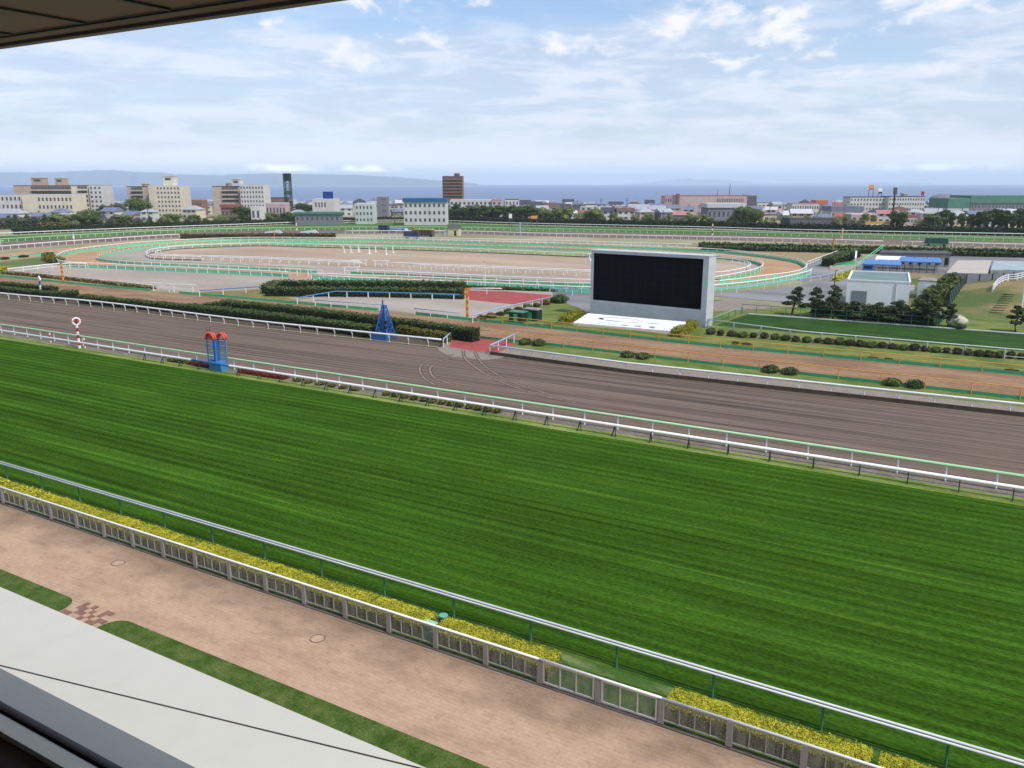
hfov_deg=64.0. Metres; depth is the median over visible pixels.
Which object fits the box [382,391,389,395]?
bush
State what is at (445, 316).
kick board
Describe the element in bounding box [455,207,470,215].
broadleaf tree
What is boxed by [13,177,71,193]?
apartment block
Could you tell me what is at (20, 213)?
house
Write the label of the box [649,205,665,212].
house
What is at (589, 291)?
running rail
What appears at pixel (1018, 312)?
pine tree
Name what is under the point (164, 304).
hedge
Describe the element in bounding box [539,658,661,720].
fence gate
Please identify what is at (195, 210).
house
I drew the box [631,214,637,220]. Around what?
broadleaf tree
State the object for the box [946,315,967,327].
egg stone
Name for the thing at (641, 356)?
bush
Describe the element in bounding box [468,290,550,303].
red paving
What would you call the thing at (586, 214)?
broadleaf tree
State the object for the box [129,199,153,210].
broadleaf tree
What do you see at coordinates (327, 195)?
billboard
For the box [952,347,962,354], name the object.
bush
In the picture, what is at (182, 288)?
gate frame
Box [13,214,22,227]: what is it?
conifer tree
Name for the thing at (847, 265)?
underpass
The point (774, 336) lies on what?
bush
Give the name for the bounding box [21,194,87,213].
apartment block
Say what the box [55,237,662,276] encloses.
running rail
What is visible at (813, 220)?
shed
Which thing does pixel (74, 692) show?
grandstand
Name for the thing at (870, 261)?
tent
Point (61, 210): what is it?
house
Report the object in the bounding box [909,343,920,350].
bush
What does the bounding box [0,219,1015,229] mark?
tree belt grass
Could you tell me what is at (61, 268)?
distance pole
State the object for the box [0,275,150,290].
kick board
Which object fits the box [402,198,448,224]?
dormitory
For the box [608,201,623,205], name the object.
house
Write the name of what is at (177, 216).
broadleaf tree
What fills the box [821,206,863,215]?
hall
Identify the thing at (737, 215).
broadleaf tree
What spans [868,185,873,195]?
roof sign
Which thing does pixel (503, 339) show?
running rail
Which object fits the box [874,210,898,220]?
house
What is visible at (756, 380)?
dirt verge
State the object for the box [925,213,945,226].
broadleaf tree
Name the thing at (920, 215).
house
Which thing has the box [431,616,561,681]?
hedge
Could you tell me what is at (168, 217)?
broadleaf tree
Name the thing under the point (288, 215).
broadleaf tree
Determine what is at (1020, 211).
broadleaf tree
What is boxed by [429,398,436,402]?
bush
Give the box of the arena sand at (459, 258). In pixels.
[147,246,748,276]
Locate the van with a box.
[378,225,389,232]
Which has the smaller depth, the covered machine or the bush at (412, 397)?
the bush at (412, 397)
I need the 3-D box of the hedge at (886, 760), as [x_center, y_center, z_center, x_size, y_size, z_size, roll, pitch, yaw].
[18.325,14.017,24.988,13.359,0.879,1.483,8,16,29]
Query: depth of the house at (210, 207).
556.34 m
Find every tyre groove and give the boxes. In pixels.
[418,354,451,384]
[421,354,455,384]
[461,350,571,402]
[464,350,576,402]
[473,352,547,394]
[476,352,551,394]
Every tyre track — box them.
[419,354,454,384]
[429,356,459,383]
[462,350,574,402]
[474,352,550,394]
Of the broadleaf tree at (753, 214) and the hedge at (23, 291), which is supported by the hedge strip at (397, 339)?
the hedge at (23, 291)
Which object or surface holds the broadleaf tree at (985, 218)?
on the tree belt grass at (7, 228)
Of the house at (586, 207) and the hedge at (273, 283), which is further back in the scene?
the house at (586, 207)
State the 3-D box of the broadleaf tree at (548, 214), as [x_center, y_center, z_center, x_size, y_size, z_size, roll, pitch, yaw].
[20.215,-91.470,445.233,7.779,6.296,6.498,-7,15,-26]
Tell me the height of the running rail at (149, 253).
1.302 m
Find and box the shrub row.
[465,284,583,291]
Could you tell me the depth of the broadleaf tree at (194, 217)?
429.86 m
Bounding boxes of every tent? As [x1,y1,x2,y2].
[863,259,876,270]
[874,256,884,268]
[875,259,889,271]
[881,256,891,267]
[887,260,901,271]
[888,256,898,268]
[898,256,914,268]
[911,257,928,269]
[924,257,941,268]
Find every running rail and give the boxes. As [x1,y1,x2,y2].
[0,220,1023,236]
[0,226,1023,243]
[0,234,178,249]
[0,251,56,259]
[0,292,441,345]
[0,324,1023,487]
[0,329,1023,501]
[0,461,1023,767]
[8,263,86,271]
[11,270,149,284]
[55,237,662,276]
[96,240,708,272]
[146,243,590,260]
[155,250,358,262]
[199,286,259,296]
[201,256,362,266]
[297,291,458,303]
[311,246,806,288]
[315,300,388,310]
[319,268,812,292]
[345,230,877,243]
[349,235,686,246]
[349,253,763,284]
[381,262,590,274]
[409,257,750,275]
[414,308,458,317]
[469,288,501,294]
[472,296,551,322]
[479,314,1023,374]
[479,330,1023,399]
[489,344,1023,410]
[491,332,518,349]
[549,268,851,294]
[807,250,837,264]
[902,241,1023,247]
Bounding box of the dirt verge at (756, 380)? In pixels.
[444,340,1023,411]
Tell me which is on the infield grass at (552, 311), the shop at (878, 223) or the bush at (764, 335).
the bush at (764, 335)
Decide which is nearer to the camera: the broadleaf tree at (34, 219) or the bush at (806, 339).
the bush at (806, 339)
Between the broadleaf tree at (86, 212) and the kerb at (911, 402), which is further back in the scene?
the broadleaf tree at (86, 212)
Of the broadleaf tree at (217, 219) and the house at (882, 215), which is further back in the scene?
the broadleaf tree at (217, 219)
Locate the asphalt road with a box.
[552,276,847,314]
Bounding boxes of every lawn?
[0,257,49,273]
[509,342,1023,407]
[717,314,1023,350]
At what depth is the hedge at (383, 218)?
447.06 m
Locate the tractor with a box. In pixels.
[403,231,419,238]
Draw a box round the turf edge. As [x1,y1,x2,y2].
[0,335,1023,505]
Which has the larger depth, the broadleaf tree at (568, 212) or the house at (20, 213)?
the broadleaf tree at (568, 212)
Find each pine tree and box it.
[781,286,805,314]
[802,287,826,316]
[819,284,846,318]
[841,301,867,320]
[864,302,892,321]
[882,300,912,323]
[911,292,939,325]
[911,294,921,307]
[918,288,932,295]
[921,295,947,325]
[923,284,936,290]
[929,289,943,303]
[936,279,943,286]
[936,286,949,300]
[940,283,954,296]
[941,303,958,326]
[944,278,957,288]
[947,274,958,286]
[1006,305,1023,331]
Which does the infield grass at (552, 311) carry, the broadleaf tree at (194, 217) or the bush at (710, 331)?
the bush at (710, 331)
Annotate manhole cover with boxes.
[111,560,124,565]
[309,634,324,642]
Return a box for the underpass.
[829,244,883,268]
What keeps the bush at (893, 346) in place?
on the infield grass at (552, 311)
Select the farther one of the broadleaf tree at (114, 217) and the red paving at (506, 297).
the broadleaf tree at (114, 217)
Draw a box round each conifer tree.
[4,215,14,227]
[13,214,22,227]
[22,214,32,226]
[39,214,49,223]
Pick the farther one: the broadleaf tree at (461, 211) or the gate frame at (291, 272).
the broadleaf tree at (461, 211)
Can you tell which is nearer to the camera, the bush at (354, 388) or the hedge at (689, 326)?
the bush at (354, 388)
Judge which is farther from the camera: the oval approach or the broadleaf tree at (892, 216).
the broadleaf tree at (892, 216)
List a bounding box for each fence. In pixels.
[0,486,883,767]
[706,319,1023,358]
[710,306,742,324]
[742,304,936,323]
[874,264,937,272]
[936,309,945,326]
[948,277,966,305]
[992,272,1023,291]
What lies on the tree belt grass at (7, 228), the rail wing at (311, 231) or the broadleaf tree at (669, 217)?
the broadleaf tree at (669, 217)
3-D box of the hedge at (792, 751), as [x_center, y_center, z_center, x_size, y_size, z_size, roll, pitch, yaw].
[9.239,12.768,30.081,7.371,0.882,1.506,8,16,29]
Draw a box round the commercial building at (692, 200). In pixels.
[672,195,746,214]
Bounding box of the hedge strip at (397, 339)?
[0,294,442,346]
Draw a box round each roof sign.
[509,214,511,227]
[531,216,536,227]
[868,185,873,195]
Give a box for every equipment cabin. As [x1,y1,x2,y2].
[508,310,528,322]
[522,307,542,320]
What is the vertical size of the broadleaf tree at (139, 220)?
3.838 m
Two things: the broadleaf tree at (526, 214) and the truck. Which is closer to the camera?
the truck
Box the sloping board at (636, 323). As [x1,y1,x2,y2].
[573,313,685,333]
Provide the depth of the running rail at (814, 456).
66.16 m
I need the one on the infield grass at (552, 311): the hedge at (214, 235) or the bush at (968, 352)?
the bush at (968, 352)
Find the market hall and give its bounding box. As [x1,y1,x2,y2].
[879,250,951,266]
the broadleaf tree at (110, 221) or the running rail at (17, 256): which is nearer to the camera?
the running rail at (17, 256)
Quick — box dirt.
[0,230,1023,249]
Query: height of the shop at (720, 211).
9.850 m
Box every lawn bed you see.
[0,569,71,610]
[97,621,489,767]
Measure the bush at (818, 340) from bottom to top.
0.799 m
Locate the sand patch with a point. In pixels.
(728, 305)
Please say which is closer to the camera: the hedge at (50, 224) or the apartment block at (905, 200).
the hedge at (50, 224)
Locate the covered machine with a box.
[924,238,948,245]
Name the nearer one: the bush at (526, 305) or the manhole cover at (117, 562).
the manhole cover at (117, 562)
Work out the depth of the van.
345.76 m
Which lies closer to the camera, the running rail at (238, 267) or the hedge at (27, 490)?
the hedge at (27, 490)
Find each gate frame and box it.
[150,282,170,291]
[172,284,194,291]
[283,268,297,275]
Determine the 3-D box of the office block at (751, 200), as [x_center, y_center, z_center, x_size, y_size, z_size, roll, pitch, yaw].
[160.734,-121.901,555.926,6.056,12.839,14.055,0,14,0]
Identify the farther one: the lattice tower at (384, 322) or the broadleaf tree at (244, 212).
the broadleaf tree at (244, 212)
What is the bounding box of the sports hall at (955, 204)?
[928,198,970,211]
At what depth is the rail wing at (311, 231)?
334.28 m
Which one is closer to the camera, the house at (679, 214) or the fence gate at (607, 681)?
the fence gate at (607, 681)
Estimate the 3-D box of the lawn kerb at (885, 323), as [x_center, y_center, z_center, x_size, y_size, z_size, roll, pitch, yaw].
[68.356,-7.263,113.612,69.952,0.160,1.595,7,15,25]
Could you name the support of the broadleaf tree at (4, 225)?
on the tree belt grass at (7, 228)
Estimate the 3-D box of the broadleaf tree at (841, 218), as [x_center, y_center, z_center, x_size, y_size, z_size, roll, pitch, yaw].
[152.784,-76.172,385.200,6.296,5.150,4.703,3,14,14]
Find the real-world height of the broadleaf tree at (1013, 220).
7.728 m
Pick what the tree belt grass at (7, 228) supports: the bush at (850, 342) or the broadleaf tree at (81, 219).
the broadleaf tree at (81, 219)
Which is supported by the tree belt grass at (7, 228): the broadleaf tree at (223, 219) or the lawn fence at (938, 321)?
the broadleaf tree at (223, 219)
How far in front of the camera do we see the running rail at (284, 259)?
209.47 m
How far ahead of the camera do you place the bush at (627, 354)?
96.70 m
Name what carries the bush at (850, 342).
on the infield grass at (552, 311)
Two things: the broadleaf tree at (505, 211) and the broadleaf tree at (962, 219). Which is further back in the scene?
the broadleaf tree at (505, 211)
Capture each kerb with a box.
[0,501,794,767]
[490,351,1023,416]
[748,313,1023,333]
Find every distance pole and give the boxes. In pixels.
[60,262,63,280]
[72,317,80,348]
[463,288,470,316]
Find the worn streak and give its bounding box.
[18,484,892,762]
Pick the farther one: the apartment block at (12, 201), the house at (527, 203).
the house at (527, 203)
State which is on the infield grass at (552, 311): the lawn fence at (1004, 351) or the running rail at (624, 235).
the lawn fence at (1004, 351)
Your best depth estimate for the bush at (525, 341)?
104.33 m
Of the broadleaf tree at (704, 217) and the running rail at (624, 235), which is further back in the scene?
the broadleaf tree at (704, 217)
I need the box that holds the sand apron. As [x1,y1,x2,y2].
[438,347,502,359]
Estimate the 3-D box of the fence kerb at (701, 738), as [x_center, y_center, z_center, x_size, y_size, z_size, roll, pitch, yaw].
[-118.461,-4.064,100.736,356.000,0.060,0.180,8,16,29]
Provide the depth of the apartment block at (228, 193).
492.18 m
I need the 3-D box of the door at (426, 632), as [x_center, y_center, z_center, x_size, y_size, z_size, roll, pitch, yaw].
[-3.859,11.187,36.821,0.400,0.500,0.004,8,16,29]
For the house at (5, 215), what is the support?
on the ground at (680, 244)
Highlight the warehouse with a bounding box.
[846,270,914,306]
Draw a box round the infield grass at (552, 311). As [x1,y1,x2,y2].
[486,299,1023,371]
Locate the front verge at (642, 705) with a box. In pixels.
[0,475,953,767]
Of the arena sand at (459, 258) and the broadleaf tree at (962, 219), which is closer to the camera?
the arena sand at (459, 258)
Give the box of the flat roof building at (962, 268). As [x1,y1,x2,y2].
[946,260,991,280]
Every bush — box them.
[314,381,324,385]
[327,383,336,386]
[338,385,347,388]
[350,387,359,390]
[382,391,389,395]
[390,392,399,396]
[402,394,409,398]
[409,395,418,399]
[419,397,426,401]
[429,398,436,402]
[437,400,446,404]
[446,401,454,405]
[454,402,463,407]
[465,404,474,408]
[473,405,482,410]
[477,315,486,318]
[483,407,492,412]
[485,312,496,317]
[492,408,501,412]
[496,311,504,315]
[504,308,512,313]
[518,338,531,344]
[521,304,532,307]
[532,339,545,345]
[540,299,550,304]
[551,294,568,302]
[620,350,634,357]
[635,352,650,359]
[706,327,715,334]
[717,329,724,335]
[726,330,736,336]
[737,331,748,337]
[749,332,757,337]
[760,331,768,338]
[762,364,778,373]
[770,333,779,339]
[780,335,791,340]
[781,367,798,375]
[791,336,799,341]
[802,336,812,342]
[813,337,821,342]
[822,337,834,344]
[834,337,845,344]
[844,339,854,345]
[854,340,865,346]
[865,341,877,347]
[877,341,886,347]
[882,377,901,386]
[887,343,898,349]
[898,344,908,350]
[905,379,924,388]
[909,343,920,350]
[920,345,929,351]
[930,346,940,352]
[942,347,950,353]
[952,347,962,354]
[953,323,966,328]
[963,348,972,355]
[973,349,983,356]
[983,350,995,357]
[995,350,1005,357]
[1006,350,1015,358]
[1016,353,1023,359]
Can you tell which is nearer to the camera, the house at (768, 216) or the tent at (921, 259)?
the tent at (921, 259)
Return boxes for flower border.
[1,270,156,288]
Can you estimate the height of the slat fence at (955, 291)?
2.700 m
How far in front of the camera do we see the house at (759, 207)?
491.89 m
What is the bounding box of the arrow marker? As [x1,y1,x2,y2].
[37,276,40,288]
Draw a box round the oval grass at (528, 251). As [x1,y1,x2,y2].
[175,244,736,261]
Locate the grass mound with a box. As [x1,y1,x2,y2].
[908,273,1023,318]
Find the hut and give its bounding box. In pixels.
[444,225,461,235]
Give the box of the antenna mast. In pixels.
[892,187,897,210]
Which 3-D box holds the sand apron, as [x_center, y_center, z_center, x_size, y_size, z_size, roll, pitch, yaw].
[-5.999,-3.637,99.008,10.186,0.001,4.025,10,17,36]
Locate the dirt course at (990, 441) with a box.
[0,298,1023,491]
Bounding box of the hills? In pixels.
[622,178,934,184]
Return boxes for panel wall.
[966,272,1018,282]
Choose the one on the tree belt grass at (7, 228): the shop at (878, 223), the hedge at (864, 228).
the shop at (878, 223)
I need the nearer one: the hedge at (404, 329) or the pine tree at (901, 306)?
the hedge at (404, 329)
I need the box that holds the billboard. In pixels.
[323,192,332,198]
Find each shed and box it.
[293,211,343,224]
[781,217,839,225]
[916,277,936,298]
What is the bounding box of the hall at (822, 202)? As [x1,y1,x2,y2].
[811,200,827,205]
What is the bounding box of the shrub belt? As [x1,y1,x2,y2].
[810,300,933,325]
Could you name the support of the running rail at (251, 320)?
on the dirt course at (990, 441)
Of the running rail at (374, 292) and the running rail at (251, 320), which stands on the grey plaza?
the running rail at (374, 292)
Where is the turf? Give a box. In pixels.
[0,222,1023,244]
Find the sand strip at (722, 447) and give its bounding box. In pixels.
[0,332,1023,497]
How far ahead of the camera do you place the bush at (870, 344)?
102.58 m
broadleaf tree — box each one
[0,217,12,228]
[19,215,34,225]
[26,217,40,226]
[29,216,40,225]
[48,213,62,221]
[59,214,79,225]
[68,213,92,225]
[76,209,102,221]
[81,213,106,224]
[95,204,110,210]
[104,218,115,224]
[110,214,121,222]
[113,204,126,210]
[115,214,133,223]
[122,197,141,210]
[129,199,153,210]
[133,217,145,223]
[160,213,175,222]
[174,214,182,221]
[187,214,201,221]
[212,216,222,221]
[217,214,229,220]
[230,206,250,219]
[266,212,279,219]
[282,212,294,218]
[293,203,307,210]
[448,208,455,216]
[451,203,460,214]
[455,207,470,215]
[465,205,471,216]
[468,204,482,216]
[478,205,488,216]
[485,206,495,217]
[491,205,502,217]
[501,206,512,217]
[506,205,515,215]
[512,206,526,217]
[522,205,529,217]
[527,207,536,216]
[535,207,547,217]
[542,210,555,219]
[552,207,563,218]
[558,207,574,219]
[573,213,581,219]
[583,210,593,218]
[588,208,603,219]
[607,213,616,219]
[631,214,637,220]
[643,213,654,220]
[666,213,672,220]
[685,212,692,220]
[690,215,697,220]
[698,214,708,220]
[728,206,752,221]
[736,206,755,222]
[743,208,764,222]
[769,217,776,223]
[831,216,842,224]
[842,216,849,224]
[849,219,860,224]
[860,213,870,222]
[869,215,877,221]
[887,211,899,224]
[896,211,908,224]
[912,219,924,225]
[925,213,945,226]
[939,210,950,225]
[947,212,958,226]
[957,213,967,226]
[966,214,975,226]
[974,211,981,226]
[979,210,993,227]
[989,208,1001,227]
[995,209,1008,226]
[1002,210,1011,228]
[1008,213,1019,226]
[1012,208,1023,227]
[1019,212,1023,226]
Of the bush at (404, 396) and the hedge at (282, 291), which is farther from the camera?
the hedge at (282, 291)
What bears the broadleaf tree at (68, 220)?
on the tree belt grass at (7, 228)
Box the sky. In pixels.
[0,0,1023,183]
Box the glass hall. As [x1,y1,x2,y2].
[990,261,1023,277]
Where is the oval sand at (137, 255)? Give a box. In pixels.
[99,243,761,284]
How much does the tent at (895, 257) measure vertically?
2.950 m
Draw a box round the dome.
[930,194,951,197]
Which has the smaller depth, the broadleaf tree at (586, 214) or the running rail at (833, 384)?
the running rail at (833, 384)
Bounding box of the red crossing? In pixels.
[448,338,514,351]
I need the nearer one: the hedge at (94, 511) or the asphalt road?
the hedge at (94, 511)
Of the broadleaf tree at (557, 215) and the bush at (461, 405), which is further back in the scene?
the broadleaf tree at (557, 215)
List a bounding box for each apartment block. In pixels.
[0,194,33,209]
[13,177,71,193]
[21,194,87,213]
[71,185,90,210]
[88,185,114,210]
[126,183,149,202]
[148,176,190,217]
[212,183,240,217]
[231,178,270,212]
[442,173,463,207]
[842,196,885,211]
[881,193,925,210]
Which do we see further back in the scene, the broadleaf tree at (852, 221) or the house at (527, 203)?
the house at (527, 203)
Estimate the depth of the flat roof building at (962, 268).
171.22 m
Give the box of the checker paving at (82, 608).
[59,602,115,625]
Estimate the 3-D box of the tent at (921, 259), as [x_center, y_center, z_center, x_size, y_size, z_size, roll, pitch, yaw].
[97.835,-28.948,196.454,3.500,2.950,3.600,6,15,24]
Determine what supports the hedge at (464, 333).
on the hedge strip at (397, 339)
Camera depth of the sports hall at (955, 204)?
459.76 m
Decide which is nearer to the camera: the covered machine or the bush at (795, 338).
the bush at (795, 338)
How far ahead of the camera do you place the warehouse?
132.75 m
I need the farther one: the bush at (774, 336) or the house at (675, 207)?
the house at (675, 207)
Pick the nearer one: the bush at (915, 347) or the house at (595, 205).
the bush at (915, 347)
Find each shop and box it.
[219,204,241,219]
[265,202,289,219]
[700,203,746,221]
[843,213,876,224]
[860,221,890,225]
[899,214,917,225]
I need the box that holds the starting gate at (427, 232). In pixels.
[411,228,434,236]
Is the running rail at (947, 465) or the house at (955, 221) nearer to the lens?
the running rail at (947, 465)
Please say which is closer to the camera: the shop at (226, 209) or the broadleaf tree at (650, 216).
the broadleaf tree at (650, 216)
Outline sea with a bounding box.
[0,184,1023,207]
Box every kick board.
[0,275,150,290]
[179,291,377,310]
[416,311,476,320]
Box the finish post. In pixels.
[204,327,227,371]
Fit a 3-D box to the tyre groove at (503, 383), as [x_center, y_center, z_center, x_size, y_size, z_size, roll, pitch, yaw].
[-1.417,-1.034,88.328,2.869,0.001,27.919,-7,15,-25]
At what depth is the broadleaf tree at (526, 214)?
456.56 m
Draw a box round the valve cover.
[439,613,447,621]
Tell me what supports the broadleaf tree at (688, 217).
on the tree belt grass at (7, 228)
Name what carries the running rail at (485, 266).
on the oval track at (772, 266)
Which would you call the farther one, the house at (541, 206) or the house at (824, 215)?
the house at (541, 206)
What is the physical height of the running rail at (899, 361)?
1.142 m
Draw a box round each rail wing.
[265,230,281,233]
[300,230,317,233]
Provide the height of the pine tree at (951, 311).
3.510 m
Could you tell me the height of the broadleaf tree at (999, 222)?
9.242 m
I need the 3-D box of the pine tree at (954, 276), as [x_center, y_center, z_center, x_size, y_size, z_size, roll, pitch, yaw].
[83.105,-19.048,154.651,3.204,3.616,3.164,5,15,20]
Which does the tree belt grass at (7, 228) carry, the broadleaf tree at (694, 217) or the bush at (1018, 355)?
the broadleaf tree at (694, 217)
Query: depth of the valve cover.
38.32 m
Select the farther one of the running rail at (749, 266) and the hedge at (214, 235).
the hedge at (214, 235)
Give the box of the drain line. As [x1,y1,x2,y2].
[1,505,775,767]
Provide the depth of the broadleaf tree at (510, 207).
460.02 m
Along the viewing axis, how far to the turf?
352.83 m
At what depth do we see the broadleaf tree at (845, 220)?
385.26 m
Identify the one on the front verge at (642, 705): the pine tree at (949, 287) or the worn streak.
the worn streak
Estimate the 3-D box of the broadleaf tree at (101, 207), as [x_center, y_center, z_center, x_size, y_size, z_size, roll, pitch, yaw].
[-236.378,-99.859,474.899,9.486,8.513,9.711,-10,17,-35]
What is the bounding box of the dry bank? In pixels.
[181,289,312,302]
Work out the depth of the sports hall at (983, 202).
488.42 m
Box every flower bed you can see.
[191,361,208,367]
[236,369,289,379]
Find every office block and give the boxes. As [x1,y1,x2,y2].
[191,199,208,214]
[271,197,289,203]
[312,198,339,210]
[355,203,376,223]
[377,196,389,216]
[450,199,491,216]
[492,199,501,216]
[505,199,518,207]
[661,196,671,204]
[747,195,756,205]
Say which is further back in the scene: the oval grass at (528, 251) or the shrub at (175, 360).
the oval grass at (528, 251)
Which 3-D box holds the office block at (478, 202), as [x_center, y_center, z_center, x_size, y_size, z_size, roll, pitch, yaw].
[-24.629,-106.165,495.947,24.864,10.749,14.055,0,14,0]
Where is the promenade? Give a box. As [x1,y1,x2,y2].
[0,504,780,767]
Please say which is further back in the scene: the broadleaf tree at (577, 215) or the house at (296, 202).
the house at (296, 202)
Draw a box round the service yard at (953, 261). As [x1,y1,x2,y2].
[849,256,1023,274]
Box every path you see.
[0,239,199,260]
[0,277,1023,399]
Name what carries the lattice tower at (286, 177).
on the ground at (680, 244)
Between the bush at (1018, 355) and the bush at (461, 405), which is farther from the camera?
the bush at (1018, 355)
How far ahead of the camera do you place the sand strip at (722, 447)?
65.90 m
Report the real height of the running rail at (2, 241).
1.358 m
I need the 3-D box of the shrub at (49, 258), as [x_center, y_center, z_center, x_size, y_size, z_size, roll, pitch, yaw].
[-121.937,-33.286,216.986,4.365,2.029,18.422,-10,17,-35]
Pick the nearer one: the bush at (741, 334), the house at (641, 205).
the bush at (741, 334)
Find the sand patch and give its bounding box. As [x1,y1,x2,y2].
[713,300,781,311]
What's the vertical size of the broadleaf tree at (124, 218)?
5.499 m
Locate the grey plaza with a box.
[7,264,552,317]
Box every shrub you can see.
[0,266,8,272]
[41,253,65,263]
[166,357,193,364]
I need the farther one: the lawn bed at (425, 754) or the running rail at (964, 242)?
the running rail at (964, 242)
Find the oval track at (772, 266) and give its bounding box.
[62,240,803,286]
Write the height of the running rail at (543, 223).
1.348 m
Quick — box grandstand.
[0,0,424,767]
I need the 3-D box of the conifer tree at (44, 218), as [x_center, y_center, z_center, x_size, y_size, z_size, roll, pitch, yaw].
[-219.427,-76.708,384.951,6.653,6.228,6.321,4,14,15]
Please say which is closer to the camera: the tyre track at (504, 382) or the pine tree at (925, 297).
the tyre track at (504, 382)
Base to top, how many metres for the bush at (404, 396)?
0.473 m
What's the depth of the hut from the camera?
324.04 m
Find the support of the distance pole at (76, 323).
on the turf edge
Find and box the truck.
[390,228,407,231]
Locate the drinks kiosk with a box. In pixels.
[862,264,874,270]
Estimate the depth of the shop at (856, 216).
392.51 m
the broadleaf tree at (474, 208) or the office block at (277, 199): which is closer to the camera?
the broadleaf tree at (474, 208)
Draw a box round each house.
[0,207,10,212]
[0,209,29,217]
[0,214,19,222]
[30,211,51,218]
[50,208,73,213]
[100,206,124,220]
[120,211,140,220]
[140,209,158,220]
[181,204,205,218]
[207,201,212,213]
[250,206,264,219]
[291,201,303,208]
[340,203,353,212]
[340,205,353,215]
[389,204,402,212]
[390,208,403,215]
[395,199,403,207]
[519,200,530,206]
[525,201,541,205]
[535,205,548,216]
[545,203,557,209]
[559,204,571,206]
[562,199,574,203]
[572,200,583,210]
[578,210,588,217]
[580,206,593,209]
[585,204,597,208]
[600,207,615,219]
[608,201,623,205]
[615,206,635,219]
[631,206,648,210]
[632,204,649,207]
[635,208,653,220]
[644,200,654,203]
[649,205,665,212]
[654,208,672,220]
[666,205,681,210]
[673,211,687,220]
[682,204,694,215]
[748,206,762,209]
[756,202,769,207]
[762,214,776,220]
[765,207,777,213]
[769,202,782,206]
[775,211,789,219]
[786,203,818,215]
[789,209,812,216]
[812,214,834,217]
[818,205,830,213]
[832,202,842,205]
[833,213,842,221]
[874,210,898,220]
[888,205,908,210]
[908,209,923,214]
[917,212,934,222]
[923,208,942,212]
[937,211,967,226]
[964,209,982,225]
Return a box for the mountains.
[0,170,478,184]
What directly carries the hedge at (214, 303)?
on the hedge strip at (397, 339)
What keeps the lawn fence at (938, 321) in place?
on the infield grass at (552, 311)
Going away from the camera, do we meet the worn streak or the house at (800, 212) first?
the worn streak
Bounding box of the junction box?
[420,618,437,641]
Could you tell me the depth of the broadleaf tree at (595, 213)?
431.50 m
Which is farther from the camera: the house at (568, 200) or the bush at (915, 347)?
the house at (568, 200)
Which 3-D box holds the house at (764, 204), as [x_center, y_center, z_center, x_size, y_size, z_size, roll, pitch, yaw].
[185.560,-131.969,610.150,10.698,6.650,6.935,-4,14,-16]
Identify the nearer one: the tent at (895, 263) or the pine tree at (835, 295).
the pine tree at (835, 295)
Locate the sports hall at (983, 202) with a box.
[949,195,1023,210]
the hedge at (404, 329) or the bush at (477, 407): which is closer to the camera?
the bush at (477, 407)
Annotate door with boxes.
[423,627,429,638]
[850,291,866,303]
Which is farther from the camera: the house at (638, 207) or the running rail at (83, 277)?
the house at (638, 207)
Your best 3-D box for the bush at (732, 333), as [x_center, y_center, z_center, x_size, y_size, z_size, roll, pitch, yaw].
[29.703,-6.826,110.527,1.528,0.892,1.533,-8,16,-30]
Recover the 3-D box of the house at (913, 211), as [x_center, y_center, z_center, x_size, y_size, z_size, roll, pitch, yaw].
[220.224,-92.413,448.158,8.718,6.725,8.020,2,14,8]
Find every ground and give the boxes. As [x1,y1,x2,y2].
[0,208,1023,767]
[751,251,827,261]
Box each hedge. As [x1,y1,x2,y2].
[0,281,58,290]
[0,285,55,298]
[0,477,56,511]
[11,218,294,233]
[37,221,64,227]
[39,495,145,540]
[55,289,79,300]
[78,294,189,313]
[129,524,267,581]
[179,232,336,238]
[184,303,377,337]
[201,301,219,306]
[219,298,479,341]
[251,561,378,618]
[259,279,281,293]
[264,285,464,296]
[280,278,466,288]
[343,216,403,221]
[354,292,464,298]
[364,595,437,638]
[395,324,451,342]
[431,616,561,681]
[448,215,1023,235]
[557,309,584,323]
[664,686,873,767]
[669,319,698,337]
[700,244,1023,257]
[819,247,861,266]
[831,268,856,280]
[877,751,936,767]
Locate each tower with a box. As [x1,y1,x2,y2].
[283,173,292,210]
[372,300,396,340]
[676,194,679,204]
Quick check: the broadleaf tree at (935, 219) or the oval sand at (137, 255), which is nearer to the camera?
the oval sand at (137, 255)
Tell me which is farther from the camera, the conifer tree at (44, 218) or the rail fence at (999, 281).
the conifer tree at (44, 218)
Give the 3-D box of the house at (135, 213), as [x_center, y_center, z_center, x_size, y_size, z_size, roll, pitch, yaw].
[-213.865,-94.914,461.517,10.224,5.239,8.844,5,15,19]
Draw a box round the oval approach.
[789,260,834,281]
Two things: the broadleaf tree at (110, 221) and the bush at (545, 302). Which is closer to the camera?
the bush at (545, 302)
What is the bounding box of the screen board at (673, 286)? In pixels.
[590,249,716,326]
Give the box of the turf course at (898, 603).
[0,339,1023,767]
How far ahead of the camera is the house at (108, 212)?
456.23 m
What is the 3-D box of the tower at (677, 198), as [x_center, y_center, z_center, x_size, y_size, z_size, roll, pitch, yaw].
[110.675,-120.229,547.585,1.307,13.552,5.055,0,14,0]
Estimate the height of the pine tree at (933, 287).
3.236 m
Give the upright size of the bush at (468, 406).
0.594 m
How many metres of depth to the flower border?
171.83 m
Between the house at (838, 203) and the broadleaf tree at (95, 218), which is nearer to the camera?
the broadleaf tree at (95, 218)
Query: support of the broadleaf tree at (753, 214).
on the tree belt grass at (7, 228)

